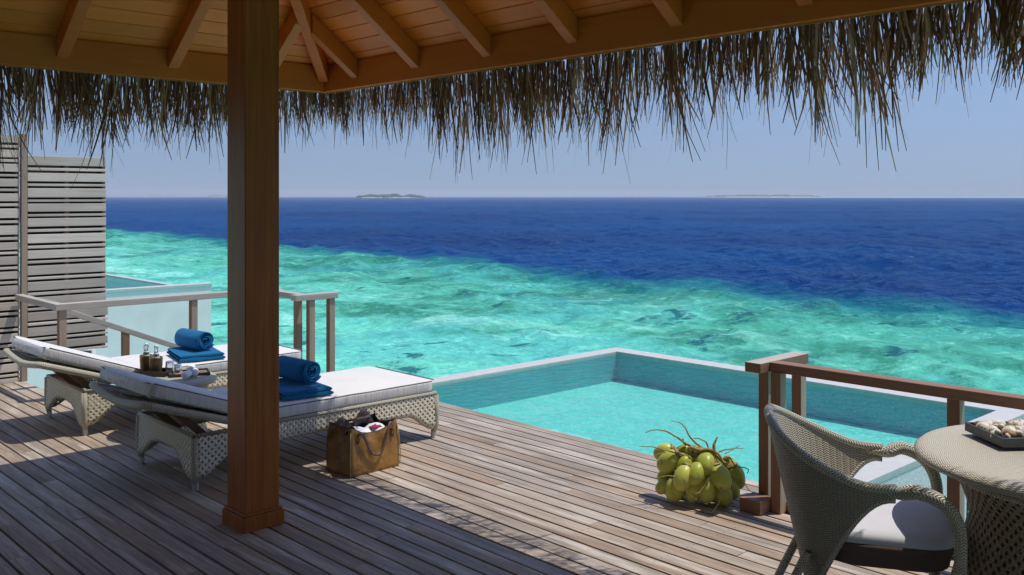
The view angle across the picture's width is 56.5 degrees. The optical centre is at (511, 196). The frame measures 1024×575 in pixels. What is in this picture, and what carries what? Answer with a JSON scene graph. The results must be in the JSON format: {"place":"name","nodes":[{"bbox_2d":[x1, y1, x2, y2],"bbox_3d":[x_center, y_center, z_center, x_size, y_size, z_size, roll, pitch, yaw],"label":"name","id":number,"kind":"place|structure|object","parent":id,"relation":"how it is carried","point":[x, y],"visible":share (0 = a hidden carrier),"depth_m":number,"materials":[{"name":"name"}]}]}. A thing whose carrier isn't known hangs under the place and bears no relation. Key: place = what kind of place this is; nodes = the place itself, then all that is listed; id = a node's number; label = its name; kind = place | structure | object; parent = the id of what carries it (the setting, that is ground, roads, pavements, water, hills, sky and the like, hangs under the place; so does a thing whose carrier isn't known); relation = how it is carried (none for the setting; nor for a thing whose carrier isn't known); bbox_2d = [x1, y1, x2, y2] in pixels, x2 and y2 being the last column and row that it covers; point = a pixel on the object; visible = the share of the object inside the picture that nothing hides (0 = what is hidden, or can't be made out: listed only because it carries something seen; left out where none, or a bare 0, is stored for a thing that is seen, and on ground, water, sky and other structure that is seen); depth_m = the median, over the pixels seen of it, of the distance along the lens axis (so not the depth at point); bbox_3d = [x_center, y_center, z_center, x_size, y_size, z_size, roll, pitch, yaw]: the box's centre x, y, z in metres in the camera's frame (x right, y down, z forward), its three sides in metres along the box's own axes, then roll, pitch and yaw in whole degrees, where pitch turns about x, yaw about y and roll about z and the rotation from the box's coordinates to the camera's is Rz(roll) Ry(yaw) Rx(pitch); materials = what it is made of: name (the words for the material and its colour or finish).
{"place":"outdoors","nodes":[
{"label":"outdoors","id":0,"kind":"place"},
{"bbox_2d":[132,196,177,196],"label":"island","id":1,"kind":"structure","parent":0,"point":[153,196],"depth_m":6938.52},
{"bbox_2d":[362,197,414,197],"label":"island","id":2,"kind":"structure","parent":0,"point":[388,197],"depth_m":2567.83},
{"bbox_2d":[356,194,424,197],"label":"island woodland","id":3,"kind":"object","parent":2,"relation":"on","point":[391,195],"visible":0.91,"depth_m":2579.54,"materials":[{"name":"green plant"}]},
{"bbox_2d":[0,0,1023,196],"label":"sky","id":4,"kind":"structure","parent":0,"point":[949,153],"materials":[{"name":"blue"}]},
{"bbox_2d":[19,197,1023,394],"bbox_3d":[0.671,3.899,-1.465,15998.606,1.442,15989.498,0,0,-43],"label":"sea","id":5,"kind":"structure","parent":0,"point":[929,289],"depth_m":47.70,"materials":[{"name":"liquid"}]},
{"bbox_2d":[79,349,95,389],"bbox_3d":[-4.288,2.900,9.626,0.150,2.700,0.150,0,0,-43],"label":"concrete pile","id":6,"kind":"object","parent":5,"relation":"in","point":[92,351],"visible":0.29,"depth_m":9.58,"materials":[{"name":"grey concrete"}]},
{"bbox_2d":[12,273,211,395],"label":"swimming pool","id":7,"kind":"structure","parent":5,"relation":"in","point":[166,321],"depth_m":18.42,"materials":[{"name":"teal liquid"}]},
{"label":"island","id":8,"kind":"structure","parent":0,"visible":0},
{"bbox_2d":[705,194,819,196],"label":"island woodland","id":9,"kind":"object","parent":8,"relation":"on","point":[765,195],"visible":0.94,"depth_m":4927.87,"materials":[{"name":"green plant"}]},
{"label":"deck frame","id":10,"kind":"structure","parent":0,"visible":0},
{"bbox_2d":[0,378,953,574],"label":"deck","id":11,"kind":"structure","parent":10,"relation":"on","point":[464,491],"depth_m":5.27,"materials":[{"name":"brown wood"}]},
{"bbox_2d":[0,134,26,383],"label":"privacy screen","id":12,"kind":"object","parent":11,"relation":"on","point":[11,320],"visible":0.8,"depth_m":8.97,"materials":[{"name":"grey wood"}]},
{"bbox_2d":[27,156,107,352],"bbox_3d":[-4.351,0.565,9.328,0.748,1.911,0.080,0,0,-43],"label":"privacy screen","id":13,"kind":"object","parent":12,"relation":"attached to","point":[66,240],"visible":0.86,"depth_m":9.30,"materials":[{"name":"grey wood"}]},
{"bbox_2d":[3,336,302,435],"bbox_3d":[-2.852,1.414,7.777,2.184,0.675,0.870,0,0,-43],"label":"sun lounger","id":14,"kind":"object","parent":11,"relation":"on","point":[72,368],"visible":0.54,"depth_m":7.16,"materials":[{"name":"fabric"}]},
{"bbox_2d":[167,347,225,361],"bbox_3d":[-2.616,1.295,7.876,0.360,0.054,0.508,0,0,-31],"label":"folded towel","id":15,"kind":"object","parent":14,"relation":"on","point":[182,354],"visible":0.83,"depth_m":7.73,"materials":[{"name":"blue fabric"}]},
{"bbox_2d":[174,328,213,350],"bbox_3d":[-2.642,1.188,7.919,0.371,0.154,0.155,0,0,41],"label":"rolled towel","id":16,"kind":"object","parent":15,"relation":"on","point":[194,339],"visible":1,"depth_m":7.83,"materials":[{"name":"blue fabric"}]},
{"bbox_2d":[15,290,337,398],"bbox_3d":[-3.111,1.335,8.836,2.952,0.829,1.055,0,0,-14],"label":"wooden railing","id":17,"kind":"object","parent":11,"relation":"on","point":[297,298],"visible":0.68,"depth_m":8.95,"materials":[{"name":"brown wood"}]},
{"bbox_2d":[67,310,180,355],"bbox_3d":[-3.095,2.400,9.444,2.770,2.897,0.500,0,0,-43],"label":"stair handrail","id":18,"kind":"object","parent":17,"relation":"attached to","point":[126,333],"visible":0.14,"depth_m":9.12,"materials":[{"name":"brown wood"}]},
{"bbox_2d":[142,369,216,433],"bbox_3d":[-2.514,1.541,7.053,0.632,0.421,0.632,0,0,-43],"label":"side table","id":19,"kind":"object","parent":11,"relation":"on","point":[204,381],"visible":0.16,"depth_m":6.95,"materials":[{"name":"beige wicker"}]},
{"bbox_2d":[133,368,175,376],"bbox_3d":[-2.665,1.311,7.103,0.250,0.036,0.180,0,0,7],"label":"wooden tray","id":20,"kind":"object","parent":19,"relation":"on","point":[163,373],"visible":0.69,"depth_m":7.02,"materials":[{"name":"brown wood"}]},
{"bbox_2d":[139,354,152,371],"bbox_3d":[-2.770,1.262,7.215,0.097,0.120,0.097,0,0,-43],"label":"bronze cup","id":21,"kind":"object","parent":20,"relation":"in","point":[144,362],"visible":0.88,"depth_m":7.17,"materials":[{"name":"metal"}]},
{"bbox_2d":[142,343,149,355],"bbox_3d":[-2.770,1.213,7.215,0.058,0.206,0.058,0,0,24],"label":"glass bottle","id":22,"kind":"object","parent":21,"relation":"in","point":[146,353],"visible":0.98,"depth_m":7.20,"materials":[{"name":"glass"}]},
{"bbox_2d":[149,356,162,371],"bbox_3d":[-2.662,1.262,7.126,0.097,0.120,0.097,0,0,-43],"label":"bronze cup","id":23,"kind":"object","parent":20,"relation":"in","point":[155,364],"visible":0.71,"depth_m":7.09,"materials":[{"name":"metal"}]},
{"bbox_2d":[152,345,159,357],"bbox_3d":[-2.662,1.213,7.126,0.058,0.206,0.058,0,0,-5],"label":"glass bottle","id":24,"kind":"object","parent":23,"relation":"in","point":[156,355],"visible":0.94,"depth_m":7.11,"materials":[{"name":"glass"}]},
{"bbox_2d":[165,360,174,370],"bbox_3d":[-2.583,1.280,7.193,0.074,0.072,0.074,0,0,-43],"label":"glass tumbler","id":25,"kind":"object","parent":19,"relation":"on","point":[168,362],"visible":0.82,"depth_m":7.17,"materials":[{"name":"clear glass"}]},
{"bbox_2d":[168,368,209,377],"bbox_3d":[-2.413,1.318,7.113,0.290,0.022,0.190,0,0,-23],"label":"wooden tray","id":26,"kind":"object","parent":19,"relation":"on","point":[204,371],"visible":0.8,"depth_m":7.07,"materials":[{"name":"brown wood"}]},
{"bbox_2d":[172,363,181,373],"bbox_3d":[-2.483,1.280,7.060,0.074,0.072,0.074,0,0,-43],"label":"glass tumbler","id":27,"kind":"object","parent":26,"relation":"on","point":[179,365],"visible":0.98,"depth_m":7.05,"materials":[{"name":"clear glass"}]},
{"bbox_2d":[181,370,191,378],"bbox_3d":[-2.362,1.295,6.921,0.050,0.050,0.104,0,0,7],"label":"white towel","id":28,"kind":"object","parent":26,"relation":"on","point":[186,374],"visible":1,"depth_m":6.88,"materials":[{"name":"white fabric"}]},
{"bbox_2d":[192,368,198,375],"bbox_3d":[-2.331,1.295,7.007,0.050,0.050,0.104,0,0,-13],"label":"white towel","id":29,"kind":"object","parent":26,"relation":"on","point":[195,371],"visible":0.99,"depth_m":6.96,"materials":[{"name":"white fabric"}]},
{"bbox_2d":[187,364,195,370],"bbox_3d":[-2.361,1.264,7.013,0.048,0.047,0.099,0,0,-3],"label":"white towel","id":30,"kind":"object","parent":29,"relation":"on","point":[191,367],"visible":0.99,"depth_m":6.97,"materials":[{"name":"white fabric"}]},
{"bbox_2d":[89,366,438,490],"bbox_3d":[-1.612,1.414,6.473,2.184,0.675,0.870,0,0,-43],"label":"sun lounger","id":31,"kind":"object","parent":11,"relation":"on","point":[370,390],"visible":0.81,"depth_m":6.13,"materials":[{"name":"white fabric"}]},
{"bbox_2d":[279,378,333,400],"bbox_3d":[-1.482,1.295,6.458,0.360,0.054,0.508,0,0,-35],"label":"folded towel","id":32,"kind":"object","parent":31,"relation":"on","point":[289,389],"visible":0.69,"depth_m":6.30,"materials":[{"name":"blue fabric"}]},
{"bbox_2d":[279,355,320,383],"bbox_3d":[-1.478,1.188,6.544,0.371,0.151,0.151,0,0,43],"label":"rolled towel","id":33,"kind":"object","parent":32,"relation":"on","point":[300,370],"visible":0.95,"depth_m":6.45,"materials":[{"name":"blue fabric"}]},
{"bbox_2d":[326,408,400,477],"bbox_3d":[-0.953,1.573,6.131,0.281,0.354,0.404,0,0,44],"label":"tote bag","id":34,"kind":"object","parent":11,"relation":"on","point":[351,452],"visible":0.94,"depth_m":6.05,"materials":[{"name":"brown fabric"}]},
{"bbox_2d":[353,422,384,431],"bbox_3d":[-0.942,1.498,6.139,0.231,0.052,0.168,0,0,-43],"label":"cloth","id":35,"kind":"object","parent":34,"relation":"in","point":[367,428],"visible":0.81,"depth_m":6.13,"materials":[{"name":"white fabric"}]},
{"bbox_2d":[369,424,381,428],"bbox_3d":[-0.881,1.482,6.148,0.073,0.028,0.058,0,0,-43],"label":"cloth","id":36,"kind":"object","parent":35,"relation":"on","point":[374,426],"visible":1,"depth_m":6.13,"materials":[{"name":"pink fabric"}]},
{"bbox_2d":[0,0,1023,533],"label":"thatched pavilion","id":37,"kind":"structure","parent":11,"relation":"on","point":[258,62],"depth_m":5.12,"materials":[{"name":"brown wood"}]},
{"bbox_2d":[639,420,750,511],"bbox_3d":[1.037,1.537,5.435,0.643,0.483,0.393,0,0,-5],"label":"coconut bunch","id":38,"kind":"object","parent":11,"relation":"on","point":[706,475],"visible":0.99,"depth_m":5.38,"materials":[{"name":"green food"}]},
{"bbox_2d":[430,347,1023,551],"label":"swimming pool","id":39,"kind":"structure","parent":11,"relation":"in","point":[899,470],"depth_m":9.08,"materials":[{"name":"teal liquid"}]},
{"bbox_2d":[438,354,989,471],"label":"pool water","id":40,"kind":"structure","parent":39,"relation":"in","point":[669,400],"depth_m":8.31,"materials":[{"name":"teal liquid"}]},
{"bbox_2d":[764,404,967,574],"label":"wicker armchair","id":41,"kind":"object","parent":11,"relation":"on","point":[838,511],"visible":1,"depth_m":3.75,"materials":[{"name":"wicker"}]},
{"bbox_2d":[740,351,1023,558],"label":"wooden railing","id":42,"kind":"object","parent":11,"relation":"on","point":[773,371],"visible":0.81,"depth_m":5.23,"materials":[{"name":"brown wood"}]},
{"bbox_2d":[914,424,1023,574],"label":"round table","id":43,"kind":"object","parent":11,"relation":"on","point":[988,475],"visible":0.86,"depth_m":3.62,"materials":[{"name":"wicker"}]},
{"bbox_2d":[965,421,1023,448],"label":"shell tray","id":44,"kind":"object","parent":43,"relation":"on","point":[1002,440],"visible":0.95,"depth_m":3.83,"materials":[{"name":"grey wood"}]},
{"bbox_2d":[976,421,988,429],"bbox_3d":[1.957,0.964,3.961,0.056,0.052,0.045,0,0,36],"label":"spiral shell","id":45,"kind":"object","parent":44,"relation":"in","point":[983,425],"visible":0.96,"depth_m":3.95},
{"bbox_2d":[986,425,997,431],"bbox_3d":[1.967,0.960,3.894,0.051,0.041,0.040,0,0,7],"label":"spiral shell","id":46,"kind":"object","parent":44,"relation":"in","point":[989,428],"visible":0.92,"depth_m":3.89},
{"bbox_2d":[990,429,1000,437],"bbox_3d":[1.958,0.965,3.859,0.042,0.048,0.041,0,0,25],"label":"spiral shell","id":47,"kind":"object","parent":44,"relation":"in","point":[997,432],"visible":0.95,"depth_m":3.85},
{"bbox_2d":[993,420,1006,430],"bbox_3d":[2.018,0.951,3.947,0.054,0.049,0.038,0,0,25],"label":"spiral shell","id":48,"kind":"object","parent":44,"relation":"in","point":[998,422],"visible":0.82,"depth_m":3.94},
{"bbox_2d":[997,423,1004,430],"bbox_3d":[2.014,0.950,3.916,0.029,0.032,0.039,0,0,-44],"label":"spiral shell","id":49,"kind":"object","parent":44,"relation":"in","point":[1001,425],"visible":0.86,"depth_m":3.91},
{"bbox_2d":[1003,430,1016,437],"bbox_3d":[2.004,0.958,3.834,0.052,0.033,0.050,-1,5,-43],"label":"sea urchin shell","id":50,"kind":"object","parent":44,"relation":"in","point":[1012,433],"visible":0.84,"depth_m":3.82},
{"bbox_2d":[1002,426,1017,437],"bbox_3d":[2.011,0.953,3.850,0.056,0.044,0.045,0,0,10],"label":"spiral shell","id":51,"kind":"object","parent":44,"relation":"in","point":[1010,428],"visible":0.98,"depth_m":3.85},
{"bbox_2d":[1014,430,1023,437],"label":"spiral shell","id":52,"kind":"object","parent":44,"relation":"in","point":[1019,433],"visible":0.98,"depth_m":3.82},
{"bbox_2d":[1015,425,1023,432],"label":"spiral shell","id":53,"kind":"object","parent":44,"relation":"in","point":[1017,427],"visible":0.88,"depth_m":3.85},
{"bbox_2d":[1015,421,1023,425],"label":"spiral shell","id":54,"kind":"object","parent":44,"relation":"in","point":[1020,423],"visible":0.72,"depth_m":3.89}
]}

